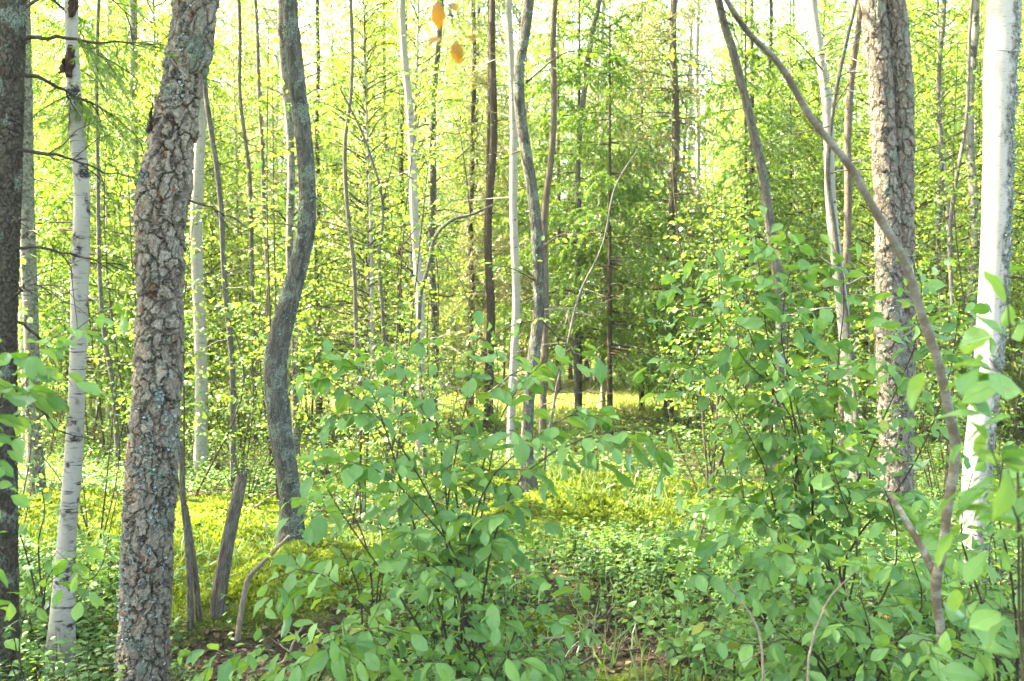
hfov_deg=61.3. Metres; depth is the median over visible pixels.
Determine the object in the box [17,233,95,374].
shrub
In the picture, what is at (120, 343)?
sapling
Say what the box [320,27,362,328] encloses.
birch tree
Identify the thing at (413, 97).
aspen tree
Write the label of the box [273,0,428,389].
birch tree
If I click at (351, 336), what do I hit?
shrub
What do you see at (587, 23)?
birch tree
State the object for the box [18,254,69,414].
shrub
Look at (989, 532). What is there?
shrub
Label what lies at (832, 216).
alder tree
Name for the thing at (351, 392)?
shrub
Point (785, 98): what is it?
sapling tree
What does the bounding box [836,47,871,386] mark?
larch tree
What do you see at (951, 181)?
sapling tree
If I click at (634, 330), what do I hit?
shrub
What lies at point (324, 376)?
shrub
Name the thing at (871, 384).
shrub
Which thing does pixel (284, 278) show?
shrub
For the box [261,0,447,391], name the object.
birch tree
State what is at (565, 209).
spruce tree
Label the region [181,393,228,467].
shrub
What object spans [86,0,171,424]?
birch tree
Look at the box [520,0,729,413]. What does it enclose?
spruce tree
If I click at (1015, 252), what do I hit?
birch tree
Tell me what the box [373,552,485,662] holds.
shrub
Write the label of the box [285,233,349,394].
shrub
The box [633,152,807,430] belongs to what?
shrub
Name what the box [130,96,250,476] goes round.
birch tree
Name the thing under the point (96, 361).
sapling
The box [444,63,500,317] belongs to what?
aspen tree
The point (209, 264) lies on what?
birch tree
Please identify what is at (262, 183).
alder tree
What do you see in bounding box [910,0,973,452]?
alder tree
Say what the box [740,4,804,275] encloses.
birch tree
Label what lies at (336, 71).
sapling tree
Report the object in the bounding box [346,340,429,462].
shrub
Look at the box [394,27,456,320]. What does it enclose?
spruce tree
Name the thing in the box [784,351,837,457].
shrub
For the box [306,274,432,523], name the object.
shrub
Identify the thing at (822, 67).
birch tree
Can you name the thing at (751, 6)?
spruce tree
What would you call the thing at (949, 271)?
sapling
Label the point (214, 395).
shrub
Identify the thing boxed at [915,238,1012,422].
shrub
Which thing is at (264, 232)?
sapling
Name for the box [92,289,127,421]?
shrub
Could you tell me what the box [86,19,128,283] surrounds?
birch tree
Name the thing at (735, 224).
sapling
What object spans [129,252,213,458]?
sapling
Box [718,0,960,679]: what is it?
rowan tree
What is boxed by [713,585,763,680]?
dry twig
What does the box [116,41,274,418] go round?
sapling tree
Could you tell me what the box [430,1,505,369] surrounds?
spruce tree
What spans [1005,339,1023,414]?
shrub
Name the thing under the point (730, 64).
birch tree
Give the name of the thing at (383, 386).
shrub
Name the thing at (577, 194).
alder tree
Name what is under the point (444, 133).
birch tree
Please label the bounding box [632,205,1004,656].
shrub
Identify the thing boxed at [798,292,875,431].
sapling
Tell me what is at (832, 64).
sapling tree
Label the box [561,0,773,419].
larch tree
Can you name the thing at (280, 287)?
shrub
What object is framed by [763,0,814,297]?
larch tree
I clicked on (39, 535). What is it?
shrub
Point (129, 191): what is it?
sapling tree
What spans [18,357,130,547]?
shrub
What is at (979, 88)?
sapling tree
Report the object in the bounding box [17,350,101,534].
shrub
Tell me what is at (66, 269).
sapling tree
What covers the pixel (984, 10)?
sapling tree
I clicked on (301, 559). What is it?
shrub
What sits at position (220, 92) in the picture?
sapling tree
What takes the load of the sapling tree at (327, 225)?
on the ground at (200, 629)
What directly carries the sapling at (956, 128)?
on the ground at (200, 629)
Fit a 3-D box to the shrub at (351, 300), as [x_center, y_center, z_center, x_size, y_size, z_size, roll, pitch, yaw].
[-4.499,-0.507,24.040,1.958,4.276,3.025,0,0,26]
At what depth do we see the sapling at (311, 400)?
13.92 m
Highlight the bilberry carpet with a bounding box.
[18,388,1023,582]
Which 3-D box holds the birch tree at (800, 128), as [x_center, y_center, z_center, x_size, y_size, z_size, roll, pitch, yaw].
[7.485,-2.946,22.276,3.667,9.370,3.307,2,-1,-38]
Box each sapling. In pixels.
[0,546,103,680]
[18,253,55,423]
[37,236,100,434]
[39,124,102,396]
[40,77,128,462]
[57,298,122,451]
[64,158,134,453]
[87,85,139,433]
[90,227,134,441]
[90,227,136,442]
[91,120,222,423]
[105,203,267,496]
[119,204,218,431]
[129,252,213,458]
[185,212,235,443]
[199,25,329,502]
[210,244,337,467]
[228,178,290,460]
[289,206,340,445]
[345,64,462,505]
[362,157,470,444]
[403,233,466,476]
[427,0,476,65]
[628,250,781,494]
[635,23,762,471]
[652,225,713,440]
[654,170,761,503]
[693,139,782,426]
[693,167,772,454]
[694,197,790,479]
[696,230,844,480]
[713,257,810,432]
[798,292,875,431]
[836,242,966,427]
[870,120,950,464]
[907,265,1023,680]
[914,155,1020,463]
[916,260,959,442]
[919,43,1015,395]
[919,196,980,443]
[921,219,1007,481]
[1002,228,1023,440]
[1005,248,1023,409]
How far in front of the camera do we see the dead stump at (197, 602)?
4.84 m
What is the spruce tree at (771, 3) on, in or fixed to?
on the ground at (200, 629)
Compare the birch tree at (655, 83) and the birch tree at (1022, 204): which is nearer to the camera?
the birch tree at (1022, 204)
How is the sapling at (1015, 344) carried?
on the ground at (200, 629)
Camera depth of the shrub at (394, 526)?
5.24 m
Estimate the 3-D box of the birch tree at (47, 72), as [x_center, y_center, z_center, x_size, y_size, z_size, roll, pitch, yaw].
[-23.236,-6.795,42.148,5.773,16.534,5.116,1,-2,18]
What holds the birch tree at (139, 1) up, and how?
on the ground at (200, 629)
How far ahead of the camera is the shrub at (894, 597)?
4.37 m
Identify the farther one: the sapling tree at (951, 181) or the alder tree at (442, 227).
the sapling tree at (951, 181)
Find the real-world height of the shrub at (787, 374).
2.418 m
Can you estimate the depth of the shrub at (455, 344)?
28.10 m
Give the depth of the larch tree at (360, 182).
18.94 m
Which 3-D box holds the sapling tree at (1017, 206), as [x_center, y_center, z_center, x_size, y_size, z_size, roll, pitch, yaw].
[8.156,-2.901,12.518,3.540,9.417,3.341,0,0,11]
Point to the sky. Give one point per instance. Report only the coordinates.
(802, 16)
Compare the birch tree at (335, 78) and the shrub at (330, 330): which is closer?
the shrub at (330, 330)
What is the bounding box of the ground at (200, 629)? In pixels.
[18,341,1023,680]
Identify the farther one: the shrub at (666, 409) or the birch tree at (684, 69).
the birch tree at (684, 69)
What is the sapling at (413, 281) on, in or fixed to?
on the ground at (200, 629)
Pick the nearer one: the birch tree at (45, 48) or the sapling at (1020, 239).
the sapling at (1020, 239)
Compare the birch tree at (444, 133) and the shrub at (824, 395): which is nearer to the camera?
the shrub at (824, 395)
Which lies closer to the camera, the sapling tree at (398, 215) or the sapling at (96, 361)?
the sapling at (96, 361)
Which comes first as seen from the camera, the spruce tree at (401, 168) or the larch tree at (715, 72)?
the spruce tree at (401, 168)
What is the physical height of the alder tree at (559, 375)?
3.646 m
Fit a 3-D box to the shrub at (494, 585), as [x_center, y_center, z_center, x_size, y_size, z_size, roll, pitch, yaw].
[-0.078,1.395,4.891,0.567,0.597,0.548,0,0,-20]
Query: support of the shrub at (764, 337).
on the ground at (200, 629)
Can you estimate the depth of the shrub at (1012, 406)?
13.51 m
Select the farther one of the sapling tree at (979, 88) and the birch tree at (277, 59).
the birch tree at (277, 59)
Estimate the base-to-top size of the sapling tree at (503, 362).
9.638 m
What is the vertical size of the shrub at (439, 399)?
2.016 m
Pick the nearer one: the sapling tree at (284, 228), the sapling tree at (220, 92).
the sapling tree at (220, 92)
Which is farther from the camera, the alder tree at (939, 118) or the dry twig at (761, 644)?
the alder tree at (939, 118)
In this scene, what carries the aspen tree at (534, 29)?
on the ground at (200, 629)
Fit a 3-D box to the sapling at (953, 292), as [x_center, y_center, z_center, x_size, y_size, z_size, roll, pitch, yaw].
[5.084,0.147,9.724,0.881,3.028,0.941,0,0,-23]
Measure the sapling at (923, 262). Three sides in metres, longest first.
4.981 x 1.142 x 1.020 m
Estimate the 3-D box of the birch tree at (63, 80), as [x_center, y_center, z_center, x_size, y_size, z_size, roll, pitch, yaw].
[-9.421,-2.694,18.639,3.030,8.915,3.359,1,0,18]
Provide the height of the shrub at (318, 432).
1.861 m
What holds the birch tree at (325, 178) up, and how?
on the ground at (200, 629)
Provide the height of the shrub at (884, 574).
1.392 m
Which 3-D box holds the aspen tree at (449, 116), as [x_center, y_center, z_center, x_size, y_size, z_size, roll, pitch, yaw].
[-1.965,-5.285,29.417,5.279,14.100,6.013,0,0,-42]
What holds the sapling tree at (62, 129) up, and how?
on the ground at (200, 629)
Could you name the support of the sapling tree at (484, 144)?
on the ground at (200, 629)
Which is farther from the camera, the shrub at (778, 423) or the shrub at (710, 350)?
the shrub at (710, 350)
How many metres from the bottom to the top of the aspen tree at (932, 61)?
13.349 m
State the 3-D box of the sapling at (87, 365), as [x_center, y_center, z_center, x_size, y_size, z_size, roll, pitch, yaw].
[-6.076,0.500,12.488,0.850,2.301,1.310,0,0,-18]
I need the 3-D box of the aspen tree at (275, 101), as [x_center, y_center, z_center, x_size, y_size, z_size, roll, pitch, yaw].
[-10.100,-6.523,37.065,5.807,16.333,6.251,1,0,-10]
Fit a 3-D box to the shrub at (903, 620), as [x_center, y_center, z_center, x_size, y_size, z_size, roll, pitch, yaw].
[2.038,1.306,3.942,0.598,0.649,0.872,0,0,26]
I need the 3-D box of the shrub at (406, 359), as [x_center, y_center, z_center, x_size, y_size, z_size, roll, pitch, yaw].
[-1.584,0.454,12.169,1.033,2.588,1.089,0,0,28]
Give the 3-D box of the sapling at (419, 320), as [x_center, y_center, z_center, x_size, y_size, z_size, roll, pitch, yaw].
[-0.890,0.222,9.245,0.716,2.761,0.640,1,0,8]
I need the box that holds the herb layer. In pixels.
[0,407,1023,680]
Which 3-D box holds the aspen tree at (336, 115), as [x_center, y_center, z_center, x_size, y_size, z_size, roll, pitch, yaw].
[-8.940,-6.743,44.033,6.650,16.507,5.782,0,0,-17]
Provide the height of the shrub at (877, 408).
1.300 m
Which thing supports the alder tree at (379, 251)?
on the ground at (200, 629)
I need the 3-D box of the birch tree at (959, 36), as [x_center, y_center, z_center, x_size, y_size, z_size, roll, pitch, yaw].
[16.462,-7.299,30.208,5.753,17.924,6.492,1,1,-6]
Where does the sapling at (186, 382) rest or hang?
on the ground at (200, 629)
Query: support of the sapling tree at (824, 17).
on the ground at (200, 629)
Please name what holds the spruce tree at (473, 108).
on the ground at (200, 629)
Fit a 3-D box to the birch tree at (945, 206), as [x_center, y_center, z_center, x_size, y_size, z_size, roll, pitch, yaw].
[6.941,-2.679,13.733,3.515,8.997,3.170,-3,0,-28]
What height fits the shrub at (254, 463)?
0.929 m
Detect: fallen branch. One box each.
[191,458,261,475]
[235,534,300,641]
[245,477,299,513]
[259,623,326,671]
[301,467,341,476]
[544,611,619,640]
[577,639,701,665]
[591,575,634,631]
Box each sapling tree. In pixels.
[18,154,86,419]
[31,30,93,383]
[34,0,131,410]
[37,66,94,387]
[39,157,100,390]
[40,134,64,391]
[47,35,218,394]
[48,0,278,428]
[49,0,235,374]
[53,0,264,386]
[92,142,139,368]
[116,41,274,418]
[182,75,272,424]
[204,91,296,387]
[236,72,365,384]
[295,44,408,390]
[299,119,379,383]
[365,131,455,374]
[407,24,554,389]
[450,100,555,385]
[461,33,612,391]
[524,116,631,368]
[619,179,679,388]
[660,30,816,396]
[672,113,742,357]
[690,71,766,388]
[710,40,819,336]
[711,112,756,345]
[717,56,864,389]
[727,0,872,397]
[771,0,874,380]
[776,53,873,410]
[781,0,1023,405]
[791,32,967,419]
[801,91,968,411]
[806,73,872,381]
[852,0,1023,380]
[862,128,942,411]
[911,33,954,256]
[915,4,1023,402]
[915,66,1021,398]
[918,38,1022,340]
[934,0,1023,408]
[935,7,1023,409]
[962,44,1023,418]
[1014,21,1023,375]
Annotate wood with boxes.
[31,0,961,361]
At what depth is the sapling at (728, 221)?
11.80 m
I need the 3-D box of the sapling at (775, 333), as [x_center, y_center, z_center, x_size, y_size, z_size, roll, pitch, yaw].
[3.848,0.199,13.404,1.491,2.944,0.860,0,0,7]
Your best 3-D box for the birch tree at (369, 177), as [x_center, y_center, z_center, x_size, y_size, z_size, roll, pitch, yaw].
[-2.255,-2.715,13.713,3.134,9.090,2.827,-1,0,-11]
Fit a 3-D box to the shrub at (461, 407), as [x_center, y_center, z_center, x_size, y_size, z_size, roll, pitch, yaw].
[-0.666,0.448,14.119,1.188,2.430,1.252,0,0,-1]
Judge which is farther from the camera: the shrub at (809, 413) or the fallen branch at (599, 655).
the shrub at (809, 413)
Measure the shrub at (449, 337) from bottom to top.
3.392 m
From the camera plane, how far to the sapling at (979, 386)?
1.48 m
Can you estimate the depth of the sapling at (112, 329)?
13.48 m
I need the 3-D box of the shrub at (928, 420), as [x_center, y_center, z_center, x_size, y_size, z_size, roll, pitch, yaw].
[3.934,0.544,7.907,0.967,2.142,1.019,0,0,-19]
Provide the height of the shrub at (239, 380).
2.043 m
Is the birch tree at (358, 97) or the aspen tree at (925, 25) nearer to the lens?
the birch tree at (358, 97)
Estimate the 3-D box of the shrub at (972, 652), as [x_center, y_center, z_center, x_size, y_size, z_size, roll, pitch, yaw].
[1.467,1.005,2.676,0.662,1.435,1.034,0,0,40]
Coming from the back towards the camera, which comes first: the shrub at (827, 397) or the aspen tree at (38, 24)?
the aspen tree at (38, 24)
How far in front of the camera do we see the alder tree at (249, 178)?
13.97 m
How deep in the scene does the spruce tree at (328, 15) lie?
30.78 m
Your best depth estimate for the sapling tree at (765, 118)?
22.34 m
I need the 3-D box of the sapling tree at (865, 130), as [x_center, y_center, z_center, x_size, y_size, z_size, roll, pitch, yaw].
[6.801,-2.045,16.188,3.418,7.545,3.511,0,0,-16]
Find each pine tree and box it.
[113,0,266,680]
[860,0,919,537]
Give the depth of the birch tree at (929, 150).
23.29 m
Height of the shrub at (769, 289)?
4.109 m
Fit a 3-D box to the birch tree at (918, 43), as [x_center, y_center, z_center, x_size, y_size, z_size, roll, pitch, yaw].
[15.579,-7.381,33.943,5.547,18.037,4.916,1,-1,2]
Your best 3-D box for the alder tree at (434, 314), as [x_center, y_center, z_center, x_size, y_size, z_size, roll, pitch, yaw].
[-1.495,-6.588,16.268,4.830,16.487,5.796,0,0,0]
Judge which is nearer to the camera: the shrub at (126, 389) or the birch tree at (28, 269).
the birch tree at (28, 269)
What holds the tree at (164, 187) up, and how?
on the ground at (200, 629)
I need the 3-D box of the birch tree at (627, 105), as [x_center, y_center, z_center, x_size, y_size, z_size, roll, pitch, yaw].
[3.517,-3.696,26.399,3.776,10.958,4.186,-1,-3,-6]
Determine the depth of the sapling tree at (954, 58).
17.25 m
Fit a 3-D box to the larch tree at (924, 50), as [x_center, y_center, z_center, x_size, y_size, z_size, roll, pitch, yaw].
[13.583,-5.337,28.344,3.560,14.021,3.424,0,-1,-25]
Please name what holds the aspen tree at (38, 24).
on the ground at (200, 629)
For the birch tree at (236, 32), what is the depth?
30.46 m
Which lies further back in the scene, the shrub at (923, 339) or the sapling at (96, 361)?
the shrub at (923, 339)
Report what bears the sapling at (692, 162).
on the ground at (200, 629)
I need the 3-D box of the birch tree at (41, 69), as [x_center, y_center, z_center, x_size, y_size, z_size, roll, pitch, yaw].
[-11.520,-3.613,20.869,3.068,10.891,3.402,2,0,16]
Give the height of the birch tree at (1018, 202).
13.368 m
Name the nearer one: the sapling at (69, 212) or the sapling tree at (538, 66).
the sapling at (69, 212)
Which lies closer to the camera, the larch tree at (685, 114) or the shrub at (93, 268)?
the shrub at (93, 268)
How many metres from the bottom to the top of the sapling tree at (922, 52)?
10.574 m
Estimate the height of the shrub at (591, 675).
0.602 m
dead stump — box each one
[179,440,193,630]
[187,505,201,621]
[209,468,247,617]
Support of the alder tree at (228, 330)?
on the ground at (200, 629)
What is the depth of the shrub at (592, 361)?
26.49 m
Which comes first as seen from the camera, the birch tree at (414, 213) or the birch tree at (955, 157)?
the birch tree at (414, 213)
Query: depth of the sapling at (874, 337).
11.15 m
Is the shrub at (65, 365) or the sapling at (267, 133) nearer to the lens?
the sapling at (267, 133)
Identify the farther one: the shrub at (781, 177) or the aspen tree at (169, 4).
the aspen tree at (169, 4)
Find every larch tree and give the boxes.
[188,4,257,365]
[209,0,337,354]
[308,0,458,412]
[413,0,556,408]
[414,69,482,379]
[478,55,518,366]
[540,13,621,385]
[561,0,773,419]
[596,0,653,371]
[620,1,714,385]
[693,23,734,250]
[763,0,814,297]
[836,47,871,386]
[908,3,936,197]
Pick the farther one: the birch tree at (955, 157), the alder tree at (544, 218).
the birch tree at (955, 157)
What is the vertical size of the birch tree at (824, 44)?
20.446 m
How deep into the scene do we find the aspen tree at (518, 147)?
35.70 m
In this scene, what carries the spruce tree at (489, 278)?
on the ground at (200, 629)
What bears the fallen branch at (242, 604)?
on the ground at (200, 629)
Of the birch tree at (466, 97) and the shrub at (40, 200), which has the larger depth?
the birch tree at (466, 97)
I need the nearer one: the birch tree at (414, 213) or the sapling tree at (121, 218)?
the birch tree at (414, 213)
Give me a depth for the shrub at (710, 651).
3.87 m
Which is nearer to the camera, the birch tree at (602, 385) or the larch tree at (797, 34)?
the birch tree at (602, 385)
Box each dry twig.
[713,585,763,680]
[806,569,857,680]
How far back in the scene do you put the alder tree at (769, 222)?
9.94 m
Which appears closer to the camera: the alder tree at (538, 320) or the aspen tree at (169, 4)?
the alder tree at (538, 320)
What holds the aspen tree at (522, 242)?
on the ground at (200, 629)
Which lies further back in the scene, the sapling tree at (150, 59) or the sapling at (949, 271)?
the sapling tree at (150, 59)
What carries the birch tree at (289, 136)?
on the ground at (200, 629)
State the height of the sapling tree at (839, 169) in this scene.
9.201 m
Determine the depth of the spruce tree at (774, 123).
14.26 m
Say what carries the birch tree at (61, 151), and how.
on the ground at (200, 629)
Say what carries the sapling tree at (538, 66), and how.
on the ground at (200, 629)
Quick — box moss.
[17,412,931,680]
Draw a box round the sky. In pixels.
[31,0,983,336]
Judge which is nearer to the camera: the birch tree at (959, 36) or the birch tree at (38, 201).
the birch tree at (38, 201)
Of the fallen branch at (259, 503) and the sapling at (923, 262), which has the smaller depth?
the fallen branch at (259, 503)
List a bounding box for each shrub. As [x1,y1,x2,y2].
[0,301,128,587]
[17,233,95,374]
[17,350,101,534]
[18,176,65,335]
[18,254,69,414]
[18,328,93,455]
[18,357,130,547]
[18,473,119,638]
[18,534,120,641]
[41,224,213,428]
[76,527,120,609]
[91,242,189,340]
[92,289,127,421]
[177,560,440,680]
[181,309,304,472]
[181,334,212,424]
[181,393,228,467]
[185,262,274,417]
[185,361,229,424]
[189,317,263,443]
[199,410,294,499]
[203,261,276,391]
[208,295,288,455]
[213,233,338,405]
[227,662,326,680]
[232,242,345,360]
[236,231,338,359]
[236,249,340,468]
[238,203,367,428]
[238,259,342,365]
[252,310,690,678]
[256,480,462,638]
[260,372,320,423]
[282,279,351,393]
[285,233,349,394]
[291,318,392,484]
[301,317,338,416]
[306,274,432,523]
[306,620,432,680]
[307,280,353,398]
[317,629,466,680]
[320,277,380,392]
[320,281,376,394]
[322,245,391,393]
[328,332,492,525]
[330,368,379,413]
[342,309,433,459]
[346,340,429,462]
[364,303,441,451]
[369,507,478,582]
[370,533,590,680]
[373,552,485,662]
[382,379,426,419]
[392,296,489,503]
[408,277,466,390]
[408,287,482,383]
[425,654,489,680]
[439,292,506,426]
[439,312,466,385]
[458,539,551,633]
[482,608,616,680]
[553,287,606,387]
[613,287,662,392]
[622,575,761,680]
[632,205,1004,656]
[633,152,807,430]
[642,425,1001,680]
[653,325,736,448]
[658,288,736,418]
[668,391,768,491]
[683,498,784,604]
[694,314,834,505]
[699,266,821,433]
[734,217,843,419]
[753,585,936,680]
[759,301,820,422]
[771,287,889,526]
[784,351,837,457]
[784,367,863,432]
[794,304,852,439]
[799,334,868,440]
[825,361,922,484]
[838,440,1023,680]
[853,344,930,419]
[858,376,933,439]
[861,534,977,635]
[870,387,934,474]
[878,280,976,502]
[886,538,1020,680]
[894,488,1023,618]
[915,210,1014,446]
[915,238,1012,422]
[916,262,974,449]
[918,320,961,442]
[943,222,1023,442]
[945,397,1023,472]
[998,352,1023,440]
[1005,339,1023,390]
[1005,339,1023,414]
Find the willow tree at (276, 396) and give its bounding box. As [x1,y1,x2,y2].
[233,0,364,546]
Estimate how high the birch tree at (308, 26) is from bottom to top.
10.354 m
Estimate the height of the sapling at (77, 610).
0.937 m
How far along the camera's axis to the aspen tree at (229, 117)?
39.57 m
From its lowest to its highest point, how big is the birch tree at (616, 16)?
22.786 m
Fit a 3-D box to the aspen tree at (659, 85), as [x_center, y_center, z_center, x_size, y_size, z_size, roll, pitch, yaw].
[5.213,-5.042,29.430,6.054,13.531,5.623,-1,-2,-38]
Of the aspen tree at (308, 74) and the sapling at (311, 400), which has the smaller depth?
the sapling at (311, 400)
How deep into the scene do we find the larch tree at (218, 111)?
40.55 m
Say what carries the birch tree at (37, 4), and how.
on the ground at (200, 629)
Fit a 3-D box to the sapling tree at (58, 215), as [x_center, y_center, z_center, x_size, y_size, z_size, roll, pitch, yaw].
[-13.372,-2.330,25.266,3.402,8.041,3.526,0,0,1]
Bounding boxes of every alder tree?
[33,0,132,475]
[183,0,258,490]
[210,0,286,438]
[239,0,278,443]
[297,0,399,457]
[305,74,448,468]
[354,75,499,478]
[426,0,474,422]
[444,0,643,493]
[482,146,639,481]
[501,0,608,460]
[555,0,617,429]
[653,0,825,476]
[727,0,942,481]
[801,0,924,468]
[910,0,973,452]
[915,0,976,441]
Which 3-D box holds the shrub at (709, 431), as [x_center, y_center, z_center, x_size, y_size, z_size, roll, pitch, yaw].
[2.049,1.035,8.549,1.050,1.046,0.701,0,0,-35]
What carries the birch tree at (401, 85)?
on the ground at (200, 629)
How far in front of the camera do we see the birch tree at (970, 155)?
12.99 m
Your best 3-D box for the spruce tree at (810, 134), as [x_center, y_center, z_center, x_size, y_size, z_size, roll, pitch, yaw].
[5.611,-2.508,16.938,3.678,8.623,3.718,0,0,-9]
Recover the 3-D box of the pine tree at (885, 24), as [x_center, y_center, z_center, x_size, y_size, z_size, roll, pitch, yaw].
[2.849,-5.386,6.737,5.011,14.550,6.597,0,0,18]
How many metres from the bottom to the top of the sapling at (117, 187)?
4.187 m
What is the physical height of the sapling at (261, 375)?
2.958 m
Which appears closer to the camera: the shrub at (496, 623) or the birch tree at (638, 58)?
the shrub at (496, 623)
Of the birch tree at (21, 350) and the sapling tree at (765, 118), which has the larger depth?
the sapling tree at (765, 118)
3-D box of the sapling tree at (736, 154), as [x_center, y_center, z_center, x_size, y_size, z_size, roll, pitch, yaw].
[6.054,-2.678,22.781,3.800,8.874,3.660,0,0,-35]
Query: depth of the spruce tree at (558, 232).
23.96 m
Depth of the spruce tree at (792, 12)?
21.93 m
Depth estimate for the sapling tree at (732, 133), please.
21.19 m
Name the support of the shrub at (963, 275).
on the ground at (200, 629)
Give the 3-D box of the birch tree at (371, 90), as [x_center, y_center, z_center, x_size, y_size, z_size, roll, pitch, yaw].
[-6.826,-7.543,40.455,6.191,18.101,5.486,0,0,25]
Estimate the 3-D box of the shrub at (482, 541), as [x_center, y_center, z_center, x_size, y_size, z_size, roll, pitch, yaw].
[-0.151,0.779,3.338,1.536,1.804,1.094,0,0,0]
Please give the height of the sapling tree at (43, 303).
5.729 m
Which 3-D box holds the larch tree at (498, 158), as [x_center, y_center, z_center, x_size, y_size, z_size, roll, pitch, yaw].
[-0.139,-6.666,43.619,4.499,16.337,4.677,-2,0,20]
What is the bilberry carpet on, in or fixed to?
on the ground at (200, 629)
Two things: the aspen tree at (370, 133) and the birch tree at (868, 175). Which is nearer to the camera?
the birch tree at (868, 175)
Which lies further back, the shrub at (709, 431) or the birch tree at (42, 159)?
the birch tree at (42, 159)
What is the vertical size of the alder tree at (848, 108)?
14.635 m
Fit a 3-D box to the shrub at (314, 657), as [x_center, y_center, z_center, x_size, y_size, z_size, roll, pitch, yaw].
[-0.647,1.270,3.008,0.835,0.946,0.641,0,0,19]
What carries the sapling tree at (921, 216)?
on the ground at (200, 629)
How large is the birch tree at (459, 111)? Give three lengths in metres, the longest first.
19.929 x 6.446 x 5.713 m
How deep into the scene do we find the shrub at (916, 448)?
10.25 m
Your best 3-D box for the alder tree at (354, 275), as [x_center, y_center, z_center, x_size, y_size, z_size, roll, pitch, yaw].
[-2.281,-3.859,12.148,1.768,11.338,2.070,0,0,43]
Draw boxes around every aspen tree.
[30,0,80,202]
[111,0,264,291]
[139,0,232,289]
[206,44,297,258]
[211,11,233,205]
[226,4,327,318]
[272,39,342,301]
[309,49,379,284]
[318,9,427,337]
[360,15,461,287]
[377,0,523,382]
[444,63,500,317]
[447,0,590,308]
[477,40,552,350]
[496,0,637,379]
[496,94,543,370]
[584,3,720,339]
[604,36,709,337]
[907,0,946,125]
[912,19,949,252]
[914,0,984,142]
[947,0,1022,278]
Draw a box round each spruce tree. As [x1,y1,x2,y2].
[0,0,178,680]
[17,0,222,452]
[207,1,278,365]
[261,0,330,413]
[311,1,375,316]
[332,0,479,413]
[381,0,536,434]
[392,0,500,406]
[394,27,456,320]
[406,0,538,381]
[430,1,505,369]
[476,0,677,421]
[507,0,607,396]
[519,0,718,436]
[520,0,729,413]
[627,0,859,430]
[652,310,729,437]
[689,0,832,409]
[695,0,818,395]
[697,0,875,417]
[707,1,767,198]
[747,0,858,307]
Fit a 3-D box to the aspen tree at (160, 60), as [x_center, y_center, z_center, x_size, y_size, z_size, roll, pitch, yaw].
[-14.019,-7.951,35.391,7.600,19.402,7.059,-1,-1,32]
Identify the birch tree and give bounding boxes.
[17,0,105,493]
[18,0,95,458]
[18,57,62,382]
[18,92,101,426]
[19,47,50,372]
[31,0,64,169]
[31,0,91,330]
[31,0,94,294]
[32,48,62,362]
[33,59,102,364]
[34,9,128,381]
[34,40,63,188]
[35,0,220,366]
[38,59,120,414]
[40,0,185,429]
[41,0,90,676]
[47,76,126,293]
[54,0,151,216]
[85,0,138,251]
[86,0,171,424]
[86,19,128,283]
[94,0,153,428]
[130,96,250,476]
[186,0,335,418]
[186,145,230,377]
[187,0,312,326]
[204,0,404,411]
[207,0,297,376]
[224,0,332,320]
[241,0,341,459]
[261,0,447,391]
[270,0,472,444]
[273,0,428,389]
[294,79,361,367]
[311,0,509,410]
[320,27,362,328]
[321,0,464,341]
[339,1,419,291]
[340,0,488,460]
[342,2,436,330]
[374,0,464,344]
[376,0,481,354]
[404,0,542,385]
[438,0,485,349]
[439,0,594,458]
[440,0,608,339]
[479,68,573,380]
[507,0,683,379]
[538,0,664,386]
[539,0,628,408]
[548,125,626,391]
[572,0,704,379]
[574,0,680,204]
[583,44,682,391]
[607,97,661,386]
[621,0,741,278]
[630,1,683,211]
[651,0,715,391]
[703,0,771,242]
[728,0,821,337]
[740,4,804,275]
[743,14,862,389]
[751,0,943,481]
[785,50,863,305]
[795,0,859,158]
[798,0,859,135]
[810,0,868,186]
[810,0,1017,354]
[842,0,1023,408]
[854,92,873,347]
[867,2,948,168]
[914,0,1023,349]
[915,75,950,258]
[920,0,1021,371]
[920,51,982,371]
[930,8,1023,371]
[944,2,1023,130]
[958,0,1023,584]
[1006,58,1023,377]
[1007,100,1023,348]
[1010,110,1023,296]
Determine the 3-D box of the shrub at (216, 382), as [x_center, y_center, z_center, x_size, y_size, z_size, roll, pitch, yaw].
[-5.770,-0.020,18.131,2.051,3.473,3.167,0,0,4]
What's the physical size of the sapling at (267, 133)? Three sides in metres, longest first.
4.708 x 1.369 x 1.328 m
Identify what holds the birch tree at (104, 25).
on the ground at (200, 629)
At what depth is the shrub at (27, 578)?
4.65 m
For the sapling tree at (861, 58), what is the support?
on the ground at (200, 629)
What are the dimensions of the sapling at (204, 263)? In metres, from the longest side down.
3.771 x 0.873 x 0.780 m
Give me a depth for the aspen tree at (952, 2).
29.55 m
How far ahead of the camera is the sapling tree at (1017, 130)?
21.60 m
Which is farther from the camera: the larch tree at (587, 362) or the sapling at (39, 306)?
the larch tree at (587, 362)
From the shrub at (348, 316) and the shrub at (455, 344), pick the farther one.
the shrub at (455, 344)

